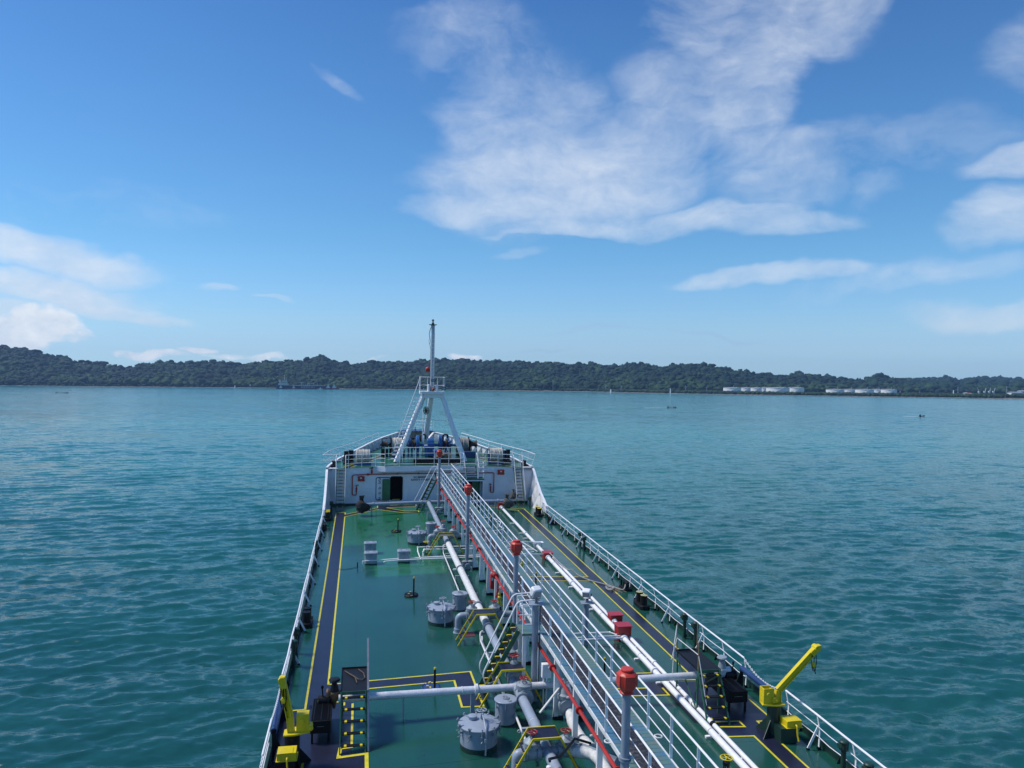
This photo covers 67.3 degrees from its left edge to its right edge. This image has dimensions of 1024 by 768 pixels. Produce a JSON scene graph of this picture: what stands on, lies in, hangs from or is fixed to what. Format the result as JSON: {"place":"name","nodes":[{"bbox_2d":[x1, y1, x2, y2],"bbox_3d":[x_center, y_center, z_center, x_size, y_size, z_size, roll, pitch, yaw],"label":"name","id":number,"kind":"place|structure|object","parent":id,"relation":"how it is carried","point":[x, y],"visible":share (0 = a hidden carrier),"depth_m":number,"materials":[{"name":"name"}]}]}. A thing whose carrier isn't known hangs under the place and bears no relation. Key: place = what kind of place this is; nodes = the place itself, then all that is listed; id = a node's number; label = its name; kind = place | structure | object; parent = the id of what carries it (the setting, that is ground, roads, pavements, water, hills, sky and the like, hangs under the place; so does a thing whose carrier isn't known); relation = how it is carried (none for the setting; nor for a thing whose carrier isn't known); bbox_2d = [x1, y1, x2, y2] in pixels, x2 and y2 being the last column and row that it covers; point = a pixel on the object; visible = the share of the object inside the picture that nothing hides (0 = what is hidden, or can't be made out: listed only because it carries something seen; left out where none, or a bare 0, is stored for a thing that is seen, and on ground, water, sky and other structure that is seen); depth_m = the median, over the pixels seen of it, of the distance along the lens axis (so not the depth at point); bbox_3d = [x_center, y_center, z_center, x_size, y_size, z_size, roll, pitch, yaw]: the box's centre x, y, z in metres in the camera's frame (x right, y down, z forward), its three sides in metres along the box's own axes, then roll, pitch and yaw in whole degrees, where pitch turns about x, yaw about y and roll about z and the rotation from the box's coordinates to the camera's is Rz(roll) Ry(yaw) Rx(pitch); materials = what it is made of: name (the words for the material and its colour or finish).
{"place":"outdoors","nodes":[
{"label":"outdoors","id":0,"kind":"place"},
{"bbox_2d":[310,698,331,743],"bbox_3d":[-5.898,10.426,23.830,0.600,0.760,1.626,1,2,-11],"label":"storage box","id":1,"kind":"object","parent":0,"point":[321,717],"visible":0.89,"depth_m":23.19,"materials":[{"name":"black paint"}]},
{"bbox_2d":[317,677,340,708],"bbox_3d":[-5.739,9.813,24.393,0.810,0.970,0.415,1,2,-11],"label":"manifold valve","id":2,"kind":"object","parent":1,"relation":"on","point":[332,693],"visible":0.96,"depth_m":24.31,"materials":[{"name":"black paint"}]},
{"bbox_2d":[335,438,522,468],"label":"forecastle deck","id":3,"kind":"structure","parent":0,"point":[407,460],"depth_m":65.14,"materials":[{"name":"paint"}]},
{"bbox_2d":[391,319,466,462],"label":"foremast","id":4,"kind":"object","parent":3,"relation":"on","point":[430,393],"visible":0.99,"depth_m":64.65,"materials":[{"name":"white metal"}]},
{"bbox_2d":[326,427,532,468],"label":"bow bulwark","id":5,"kind":"object","parent":3,"relation":"on","point":[373,445],"visible":0.52,"depth_m":74.18,"materials":[{"name":"white paint"}]},
{"bbox_2d":[323,432,378,466],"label":"bow railing","id":6,"kind":"object","parent":5,"relation":"on","point":[339,454],"visible":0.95,"depth_m":63.64,"materials":[{"name":"white metal"}]},
{"bbox_2d":[461,433,535,463],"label":"bow railing","id":7,"kind":"object","parent":5,"relation":"on","point":[508,446],"visible":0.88,"depth_m":67.81,"materials":[{"name":"white metal"}]},
{"bbox_2d":[343,454,516,467],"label":"forecastle walkway","id":8,"kind":"structure","parent":3,"relation":"on","point":[352,465],"depth_m":65.17,"materials":[{"name":"green metal"}]},
{"bbox_2d":[354,449,371,464],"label":"rope reel","id":9,"kind":"object","parent":8,"relation":"on","point":[359,459],"visible":0.91,"depth_m":62.13,"materials":[{"name":"blue paint"}]},
{"bbox_2d":[380,437,404,457],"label":"mooring winch","id":10,"kind":"object","parent":8,"relation":"on","point":[392,443],"visible":0.66,"depth_m":67.01,"materials":[{"name":"white metal"}]},
{"bbox_2d":[406,434,455,456],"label":"windlass","id":11,"kind":"object","parent":3,"relation":"on","point":[430,443],"visible":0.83,"depth_m":67.66,"materials":[{"name":"blue paint"}]},
{"bbox_2d":[413,458,461,463],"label":"deck coaming","id":12,"kind":"object","parent":3,"relation":"on","point":[430,460],"visible":0.71,"depth_m":62.93,"materials":[{"name":"black paint"}]},
{"bbox_2d":[456,437,477,457],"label":"mooring winch","id":13,"kind":"object","parent":3,"relation":"on","point":[467,443],"visible":0.72,"depth_m":68.11,"materials":[{"name":"blue metal"}]},
{"bbox_2d":[487,447,503,463],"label":"rope reel","id":14,"kind":"object","parent":3,"relation":"on","point":[496,455],"visible":0.95,"depth_m":64.27,"materials":[{"name":"blue paint"}]},
{"bbox_2d":[0,386,1023,767],"bbox_3d":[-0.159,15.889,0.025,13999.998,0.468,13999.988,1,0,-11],"label":"water","id":15,"kind":"structure","parent":0,"point":[156,548],"depth_m":76.81,"materials":[{"name":"teal liquid"}]},
{"bbox_2d":[276,375,332,388],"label":"tanker","id":16,"kind":"object","parent":15,"relation":"on","point":[284,383],"visible":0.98,"depth_m":1430.36,"materials":[{"name":"white paint"}]},
{"bbox_2d":[0,385,1023,398],"bbox_3d":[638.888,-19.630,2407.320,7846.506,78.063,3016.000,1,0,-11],"label":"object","id":17,"kind":"structure","parent":0,"point":[546,389],"depth_m":1475.04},
{"bbox_2d":[0,344,1023,393],"bbox_3d":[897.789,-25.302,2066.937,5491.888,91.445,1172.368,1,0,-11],"label":"forest","id":18,"kind":"object","parent":17,"relation":"on","point":[19,365],"visible":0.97,"depth_m":1649.18,"materials":[{"name":"green plant"}]},
{"bbox_2d":[0,383,1023,397],"bbox_3d":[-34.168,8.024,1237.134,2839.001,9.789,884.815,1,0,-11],"label":"coastal trees","id":19,"kind":"object","parent":17,"relation":"on","point":[952,394],"visible":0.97,"depth_m":1301.69,"materials":[{"name":"green plant"}]},
{"bbox_2d":[766,387,789,391],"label":"storage tank","id":20,"kind":"object","parent":17,"relation":"on","point":[778,389],"visible":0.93,"depth_m":1358.92,"materials":[{"name":"white metal"}]},
{"bbox_2d":[0,0,1023,379],"label":"sky","id":21,"kind":"structure","parent":0,"point":[783,187],"materials":[{"name":"blue"}]},
{"bbox_2d":[268,503,839,767],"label":"deck","id":22,"kind":"structure","parent":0,"point":[382,612],"depth_m":31.08,"materials":[{"name":"green paint"}]},
{"bbox_2d":[261,718,272,767],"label":"deck railing","id":23,"kind":"object","parent":22,"relation":"on","point":[266,742],"visible":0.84,"depth_m":21.39,"materials":[{"name":"white metal"}]},
{"bbox_2d":[290,639,297,667],"bbox_3d":[-8.192,10.116,28.857,0.280,1.015,0.340,1,2,-11],"label":"air vent","id":24,"kind":"object","parent":22,"relation":"on","point":[293,647],"visible":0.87,"depth_m":28.82,"materials":[{"name":"metal"}]},
{"bbox_2d":[278,505,326,704],"bbox_3d":[-10.462,9.723,40.359,0.455,1.147,30.280,1,2,-11],"label":"deck railing","id":25,"kind":"object","parent":22,"relation":"on","point":[298,614],"visible":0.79,"depth_m":35.20,"materials":[{"name":"white metal"}]},
{"bbox_2d":[300,606,312,628],"bbox_3d":[-8.934,10.164,33.536,0.480,0.660,1.160,1,2,-11],"label":"bollard","id":26,"kind":"object","parent":22,"relation":"on","point":[307,619],"visible":0.94,"depth_m":33.13,"materials":[{"name":"black metal"}]},
{"bbox_2d":[335,455,345,506],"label":"ladder","id":27,"kind":"object","parent":22,"relation":"on","point":[336,483],"visible":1,"depth_m":59.99,"materials":[{"name":"white metal"}]},
{"bbox_2d":[339,638,368,754],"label":"manifold platform","id":28,"kind":"structure","parent":22,"relation":"on","point":[350,685],"depth_m":23.26,"materials":[{"name":"black paint"}]},
{"bbox_2d":[364,540,376,554],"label":"box hatch","id":29,"kind":"object","parent":22,"relation":"on","point":[369,545],"visible":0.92,"depth_m":45.40,"materials":[{"name":"grey paint"}]},
{"bbox_2d":[364,549,377,564],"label":"box hatch","id":30,"kind":"object","parent":22,"relation":"on","point":[371,555],"visible":1,"depth_m":43.08,"materials":[{"name":"grey paint"}]},
{"bbox_2d":[397,548,410,562],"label":"box hatch","id":31,"kind":"object","parent":22,"relation":"on","point":[404,553],"visible":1,"depth_m":43.42,"materials":[{"name":"grey paint"}]},
{"bbox_2d":[406,526,426,544],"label":"tank hatch","id":32,"kind":"object","parent":22,"relation":"on","point":[416,537],"visible":0.98,"depth_m":47.60,"materials":[{"name":"grey paint"}]},
{"bbox_2d":[362,555,479,563],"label":"cross line","id":33,"kind":"object","parent":22,"relation":"on","point":[413,558],"visible":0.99,"depth_m":43.53,"materials":[{"name":"white paint"}]},
{"bbox_2d":[414,466,437,510],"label":"steel stair","id":34,"kind":"object","parent":22,"relation":"on","point":[428,486],"visible":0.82,"depth_m":58.87,"materials":[{"name":"grey metal"}]},
{"bbox_2d":[327,465,532,505],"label":"forecastle bulkhead","id":35,"kind":"object","parent":22,"relation":"on","point":[389,488],"visible":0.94,"depth_m":61.95,"materials":[{"name":"paint"}]},
{"bbox_2d":[376,478,389,499],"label":"door","id":36,"kind":"structure","parent":35,"relation":"in","point":[379,480],"depth_m":61.31,"materials":[{"name":"paint"}]},
{"bbox_2d":[382,479,389,501],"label":"green door leaf","id":37,"kind":"structure","parent":35,"relation":"in","point":[385,482],"depth_m":61.34,"materials":[{"name":"paint"}]},
{"bbox_2d":[385,447,460,465],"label":"forecastle railing","id":38,"kind":"object","parent":35,"relation":"on","point":[434,454],"visible":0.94,"depth_m":61.65,"materials":[{"name":"white metal"}]},
{"bbox_2d":[352,467,493,495],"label":"bulkhead fire line","id":39,"kind":"object","parent":35,"relation":"attached to","point":[367,474],"visible":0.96,"depth_m":61.56,"materials":[{"name":"red paint"}]},
{"bbox_2d":[472,481,478,499],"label":"green door leaf","id":40,"kind":"structure","parent":35,"relation":"in","point":[475,484],"depth_m":62.76,"materials":[{"name":"paint"}]},
{"bbox_2d":[425,522,435,534],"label":"tank cleaning hatch","id":41,"kind":"object","parent":22,"relation":"on","point":[430,527],"visible":0.86,"depth_m":50.11,"materials":[{"name":"grey paint"}]},
{"bbox_2d":[421,667,440,688],"bbox_3d":[-2.820,10.198,26.830,0.676,0.862,0.681,1,0,37],"label":"sounding post","id":42,"kind":"object","parent":22,"relation":"on","point":[434,684],"visible":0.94,"depth_m":26.75,"materials":[{"name":"metal"}]},
{"bbox_2d":[367,499,503,515],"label":"bow cross pipe","id":43,"kind":"object","parent":22,"relation":"on","point":[373,504],"visible":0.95,"depth_m":57.69,"materials":[{"name":"metal"}]},
{"bbox_2d":[356,495,370,512],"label":"wrapped valve","id":44,"kind":"object","parent":43,"relation":"attached to","point":[362,506],"visible":1,"depth_m":56.34,"materials":[{"name":"black fabric"}]},
{"bbox_2d":[503,494,514,508],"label":"wrapped valve","id":45,"kind":"object","parent":43,"relation":"attached to","point":[508,503],"visible":1,"depth_m":59.47,"materials":[{"name":"grey fabric"}]},
{"bbox_2d":[435,449,443,513],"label":"vent post","id":46,"kind":"object","parent":22,"relation":"on","point":[438,509],"visible":0.93,"depth_m":57.18,"materials":[{"name":"grey metal"}]},
{"bbox_2d":[426,597,455,626],"bbox_3d":[-3.095,9.876,33.523,1.331,1.146,1.405,1,2,-11],"label":"tank hatch","id":47,"kind":"object","parent":22,"relation":"on","point":[439,614],"visible":1,"depth_m":33.13,"materials":[{"name":"grey paint"}]},
{"bbox_2d":[427,532,463,556],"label":"step-over platform","id":48,"kind":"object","parent":22,"relation":"on","point":[444,534],"visible":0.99,"depth_m":45.17,"materials":[{"name":"yellow paint"}]},
{"bbox_2d":[452,590,467,611],"bbox_3d":[-2.395,9.934,35.236,0.720,0.854,0.740,1,2,-11],"label":"tank cleaning hatch","id":49,"kind":"object","parent":22,"relation":"on","point":[460,598],"visible":0.97,"depth_m":34.97,"materials":[{"name":"grey paint"}]},
{"bbox_2d":[462,484,472,568],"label":"vent post","id":50,"kind":"object","parent":22,"relation":"on","point":[467,563],"visible":0.91,"depth_m":41.99,"materials":[{"name":"grey metal"}]},
{"bbox_2d":[456,707,501,755],"bbox_3d":[-0.982,10.213,22.805,1.331,1.146,1.405,1,2,-11],"label":"tank hatch","id":51,"kind":"object","parent":22,"relation":"on","point":[477,732],"visible":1,"depth_m":22.44,"materials":[{"name":"grey paint"}]},
{"bbox_2d":[456,608,509,645],"bbox_3d":[-1.161,9.874,31.297,2.178,1.253,0.695,1,2,-11],"label":"step-over platform","id":52,"kind":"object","parent":22,"relation":"on","point":[485,612],"visible":0.85,"depth_m":31.15,"materials":[{"name":"yellow paint"}]},
{"bbox_2d":[453,611,522,633],"bbox_3d":[-1.018,10.017,32.492,2.939,0.868,0.400,1,2,-11],"label":"branch pipe","id":53,"kind":"object","parent":22,"relation":"on","point":[458,618],"visible":0.65,"depth_m":32.16,"materials":[{"name":"grey metal"}]},
{"bbox_2d":[465,600,478,620],"bbox_3d":[-1.694,9.516,32.343,0.530,0.830,0.458,1,2,-11],"label":"gate valve","id":54,"kind":"object","parent":53,"relation":"attached to","point":[471,607],"visible":0.73,"depth_m":32.19,"materials":[{"name":"grey paint"}]},
{"bbox_2d":[488,600,500,619],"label":"gate valve","id":55,"kind":"object","parent":53,"relation":"attached to","point":[495,607],"visible":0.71,"depth_m":32.39,"materials":[{"name":"grey paint"}]},
{"bbox_2d":[426,500,561,767],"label":"cargo pipe","id":56,"kind":"object","parent":22,"relation":"on","point":[522,701],"visible":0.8,"depth_m":30.31,"materials":[{"name":"grey metal"}]},
{"bbox_2d":[443,544,525,738],"bbox_3d":[-1.713,9.935,33.111,0.219,0.602,23.444,1,2,-11],"label":"drain line","id":57,"kind":"object","parent":56,"relation":"attached to","point":[486,654],"visible":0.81,"depth_m":29.64,"materials":[{"name":"white paint"}]},
{"bbox_2d":[505,653,522,683],"bbox_3d":[0.074,9.677,26.068,0.540,1.073,0.560,1,2,-11],"label":"gate valve","id":58,"kind":"object","parent":56,"relation":"attached to","point":[509,675],"visible":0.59,"depth_m":25.91,"materials":[{"name":"grey paint"}]},
{"bbox_2d":[514,676,533,703],"bbox_3d":[0.382,9.831,24.706,0.540,0.853,0.560,1,2,-11],"label":"gate valve","id":59,"kind":"object","parent":56,"relation":"attached to","point":[524,685],"visible":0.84,"depth_m":24.53,"materials":[{"name":"grey paint"}]},
{"bbox_2d":[494,694,516,727],"bbox_3d":[-0.206,10.280,24.237,0.720,0.854,0.740,1,2,-11],"label":"tank cleaning hatch","id":60,"kind":"object","parent":22,"relation":"on","point":[505,707],"visible":0.98,"depth_m":23.98,"materials":[{"name":"grey paint"}]},
{"bbox_2d":[478,592,534,697],"bbox_3d":[-0.219,8.990,26.499,1.872,3.371,0.851,1,2,-11],"label":"steel stair","id":61,"kind":"object","parent":22,"relation":"on","point":[501,650],"visible":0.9,"depth_m":26.51,"materials":[{"name":"grey metal"}]},
{"bbox_2d":[476,661,541,708],"bbox_3d":[-0.071,10.048,25.766,2.178,1.253,0.695,1,2,-11],"label":"step-over platform","id":62,"kind":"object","parent":22,"relation":"on","point":[506,667],"visible":0.66,"depth_m":25.64,"materials":[{"name":"yellow paint"}]},
{"bbox_2d":[507,539,522,661],"bbox_3d":[0.142,8.214,29.041,1.040,4.637,0.634,1,2,-11],"label":"vent post","id":63,"kind":"object","parent":22,"relation":"on","point":[516,545],"visible":0.69,"depth_m":29.03,"materials":[{"name":"grey metal"}]},
{"bbox_2d":[512,455,525,505],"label":"steel stair","id":64,"kind":"object","parent":22,"relation":"on","point":[515,475],"visible":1,"depth_m":62.79,"materials":[{"name":"white metal"}]},
{"bbox_2d":[338,672,705,719],"bbox_3d":[0.599,10.270,25.324,12.321,1.009,0.357,1,2,-11],"label":"cross pipe","id":65,"kind":"object","parent":22,"relation":"on","point":[474,690],"visible":0.7,"depth_m":24.89,"materials":[{"name":"silver metal"}]},
{"bbox_2d":[560,683,595,747],"bbox_3d":[1.925,10.180,23.578,0.470,0.721,4.121,1,0,-7],"label":"lagged suction pipe","id":66,"kind":"object","parent":65,"relation":"attached to","point":[581,733],"visible":0.38,"depth_m":23.05,"materials":[{"name":"white metal"}]},
{"bbox_2d":[557,679,572,715],"bbox_3d":[1.694,9.911,24.406,0.517,1.041,0.540,1,2,-11],"label":"gate valve","id":67,"kind":"object","parent":66,"relation":"attached to","point":[564,703],"visible":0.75,"depth_m":24.17,"materials":[{"name":"grey paint"}]},
{"bbox_2d":[548,737,591,762],"bbox_3d":[1.322,9.541,20.082,0.568,1.098,3.446,1,0,23],"label":"black hose","id":68,"kind":"object","parent":66,"relation":"on","point":[567,748],"visible":1,"depth_m":20.73,"materials":[{"name":"rubber"}]},
{"bbox_2d":[528,586,544,701],"bbox_3d":[0.780,8.687,25.727,0.541,3.862,0.464,1,0,-8],"label":"vent pipe","id":69,"kind":"object","parent":22,"relation":"on","point":[535,591],"visible":0.92,"depth_m":25.68,"materials":[{"name":"grey metal"}]},
{"bbox_2d":[271,505,806,767],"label":"walkway","id":70,"kind":"structure","parent":22,"relation":"on","point":[320,752],"depth_m":27.19,"materials":[{"name":"paint"}]},
{"bbox_2d":[270,695,285,758],"bbox_3d":[-6.994,10.347,23.431,0.448,0.900,2.420,1,2,-11],"label":"hose roller","id":71,"kind":"object","parent":70,"relation":"on","point":[279,715],"visible":0.6,"depth_m":22.56,"materials":[{"name":"blue paint"}]},
{"bbox_2d":[273,675,312,767],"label":"davit","id":72,"kind":"object","parent":70,"relation":"on","point":[290,753],"visible":1,"depth_m":21.60,"materials":[{"name":"yellow paint"}]},
{"bbox_2d":[671,623,729,724],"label":"manifold platform","id":73,"kind":"structure","parent":70,"relation":"on","point":[698,660],"depth_m":25.62,"materials":[{"name":"black paint"}]},
{"bbox_2d":[705,673,747,711],"bbox_3d":[7.404,10.620,26.663,0.700,0.733,1.826,1,2,-11],"label":"drip tray","id":74,"kind":"object","parent":70,"relation":"on","point":[735,691],"visible":0.61,"depth_m":25.93,"materials":[{"name":"black paint"}]},
{"bbox_2d":[714,655,736,679],"bbox_3d":[7.497,10.023,27.013,0.776,0.972,0.369,1,0,-7],"label":"manifold valve","id":75,"kind":"object","parent":74,"relation":"on","point":[727,672],"visible":0.81,"depth_m":26.91,"materials":[{"name":"grey paint"}]},
{"bbox_2d":[504,725,578,767],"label":"step-over platform","id":76,"kind":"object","parent":22,"relation":"on","point":[550,732],"visible":0.84,"depth_m":21.08,"materials":[{"name":"yellow paint"}]},
{"bbox_2d":[541,662,550,705],"bbox_3d":[1.117,9.927,25.415,0.300,1.420,0.200,1,2,-11],"label":"junction box","id":77,"kind":"object","parent":22,"relation":"on","point":[545,672],"visible":0.74,"depth_m":25.32,"materials":[{"name":"white paint"}]},
{"bbox_2d":[293,504,808,767],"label":"yellow line","id":78,"kind":"object","parent":22,"relation":"on","point":[367,756],"visible":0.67,"depth_m":28.32,"materials":[{"name":"yellow paint"}]},
{"bbox_2d":[264,509,857,767],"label":"gutter bar","id":79,"kind":"object","parent":22,"relation":"on","point":[753,686],"visible":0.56,"depth_m":30.77,"materials":[{"name":"green paint"}]},
{"bbox_2d":[511,743,618,767],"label":"branch pipe","id":80,"kind":"object","parent":22,"relation":"on","point":[517,754],"visible":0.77,"depth_m":20.87,"materials":[{"name":"grey metal"}]},
{"bbox_2d":[522,729,542,761],"bbox_3d":[0.540,9.873,21.017,0.530,0.830,0.458,1,2,-11],"label":"gate valve","id":81,"kind":"object","parent":80,"relation":"attached to","point":[534,752],"visible":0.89,"depth_m":20.86,"materials":[{"name":"grey paint"}]},
{"bbox_2d":[555,727,575,758],"bbox_3d":[1.481,9.898,21.203,0.530,0.810,0.458,1,2,-11],"label":"gate valve","id":82,"kind":"object","parent":80,"relation":"attached to","point":[567,738],"visible":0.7,"depth_m":21.07,"materials":[{"name":"grey paint"}]},
{"bbox_2d":[437,462,718,767],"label":"catwalk","id":83,"kind":"object","parent":22,"relation":"on","point":[596,692],"visible":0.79,"depth_m":24.46,"materials":[{"name":"grey metal"}]},
{"bbox_2d":[435,473,619,767],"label":"pipe","id":84,"kind":"object","parent":83,"relation":"attached to","point":[579,709],"visible":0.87,"depth_m":24.03,"materials":[{"name":"metal"}]},
{"bbox_2d":[580,588,593,644],"bbox_3d":[3.033,9.479,31.368,0.541,2.300,0.464,1,0,-8],"label":"floodlight post","id":85,"kind":"object","parent":22,"relation":"on","point":[586,594],"visible":0.92,"depth_m":31.30,"materials":[{"name":"grey metal"}]},
{"bbox_2d":[569,745,611,767],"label":"lagged suction pipe","id":86,"kind":"object","parent":22,"relation":"on","point":[583,752],"visible":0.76,"depth_m":20.98,"materials":[{"name":"white metal"}]},
{"bbox_2d":[606,611,623,622],"bbox_3d":[4.598,10.455,34.296,0.630,0.462,0.660,1,2,-11],"label":"valve box","id":87,"kind":"object","parent":22,"relation":"on","point":[616,615],"visible":0.81,"depth_m":34.12,"materials":[{"name":"red paint"}]},
{"bbox_2d":[613,621,632,641],"bbox_3d":[4.637,10.387,32.171,0.660,0.689,0.680,1,2,-11],"label":"valve box","id":88,"kind":"object","parent":22,"relation":"on","point":[621,629],"visible":0.82,"depth_m":31.98,"materials":[{"name":"red paint"}]},
{"bbox_2d":[500,506,749,767],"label":"ballast pipe","id":89,"kind":"object","parent":22,"relation":"on","point":[711,731],"visible":0.88,"depth_m":28.44,"materials":[{"name":"white metal"}]},
{"bbox_2d":[616,666,637,767],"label":"vent post","id":90,"kind":"object","parent":22,"relation":"on","point":[627,680],"visible":1,"depth_m":16.96,"materials":[{"name":"metal"}]},
{"bbox_2d":[633,591,649,610],"bbox_3d":[6.222,10.378,36.939,0.480,0.668,1.160,1,2,-11],"label":"bollard","id":91,"kind":"object","parent":22,"relation":"on","point":[640,601],"visible":1,"depth_m":36.58,"materials":[{"name":"black metal"}]},
{"bbox_2d":[542,501,746,687],"bbox_3d":[5.266,9.974,43.316,0.455,1.138,31.580,1,2,-11],"label":"deck railing","id":92,"kind":"object","parent":22,"relation":"on","point":[703,641],"visible":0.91,"depth_m":36.74,"materials":[{"name":"white metal"}]},
{"bbox_2d":[552,556,757,767],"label":"foam pipe","id":93,"kind":"object","parent":22,"relation":"on","point":[733,745],"visible":0.66,"depth_m":26.43,"materials":[{"name":"white metal"}]},
{"bbox_2d":[680,613,687,638],"bbox_3d":[7.317,10.297,32.767,0.353,1.085,0.282,1,2,-11],"label":"air vent","id":94,"kind":"object","parent":22,"relation":"on","point":[684,617],"visible":1,"depth_m":32.71,"materials":[{"name":"metal"}]},
{"bbox_2d":[691,621,698,647],"bbox_3d":[7.520,10.331,31.686,0.353,1.085,0.282,1,2,-11],"label":"air vent","id":95,"kind":"object","parent":22,"relation":"on","point":[694,625],"visible":0.83,"depth_m":31.63,"materials":[{"name":"metal"}]},
{"bbox_2d":[736,665,766,685],"bbox_3d":[8.355,10.587,26.465,0.447,0.887,2.420,1,2,-11],"label":"hose roller","id":96,"kind":"object","parent":22,"relation":"on","point":[750,675],"visible":0.44,"depth_m":27.14,"materials":[{"name":"blue paint"}]},
{"bbox_2d":[756,643,821,743],"bbox_3d":[8.799,9.690,24.158,2.001,2.801,1.125,1,0,4],"label":"davit","id":97,"kind":"object","parent":22,"relation":"on","point":[778,727],"visible":1,"depth_m":24.11,"materials":[{"name":"yellow paint"}]},
{"bbox_2d":[785,690,885,767],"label":"deck railing","id":98,"kind":"object","parent":22,"relation":"on","point":[818,747],"visible":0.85,"depth_m":23.38,"materials":[{"name":"white metal"}]},
{"bbox_2d":[837,738,848,767],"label":"air vent","id":99,"kind":"object","parent":22,"relation":"on","point":[843,745],"visible":1,"depth_m":21.92,"materials":[{"name":"metal"}]},
{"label":"hull","id":100,"kind":"structure","parent":0,"visible":0},
{"bbox_2d":[322,469,330,516],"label":"side wing","id":101,"kind":"structure","parent":100,"relation":"attached to","point":[326,500],"depth_m":58.49,"materials":[{"name":"white metal"}]},
{"bbox_2d":[528,468,547,512],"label":"side wing","id":102,"kind":"structure","parent":100,"relation":"attached to","point":[536,494],"depth_m":62.04,"materials":[{"name":"white metal"}]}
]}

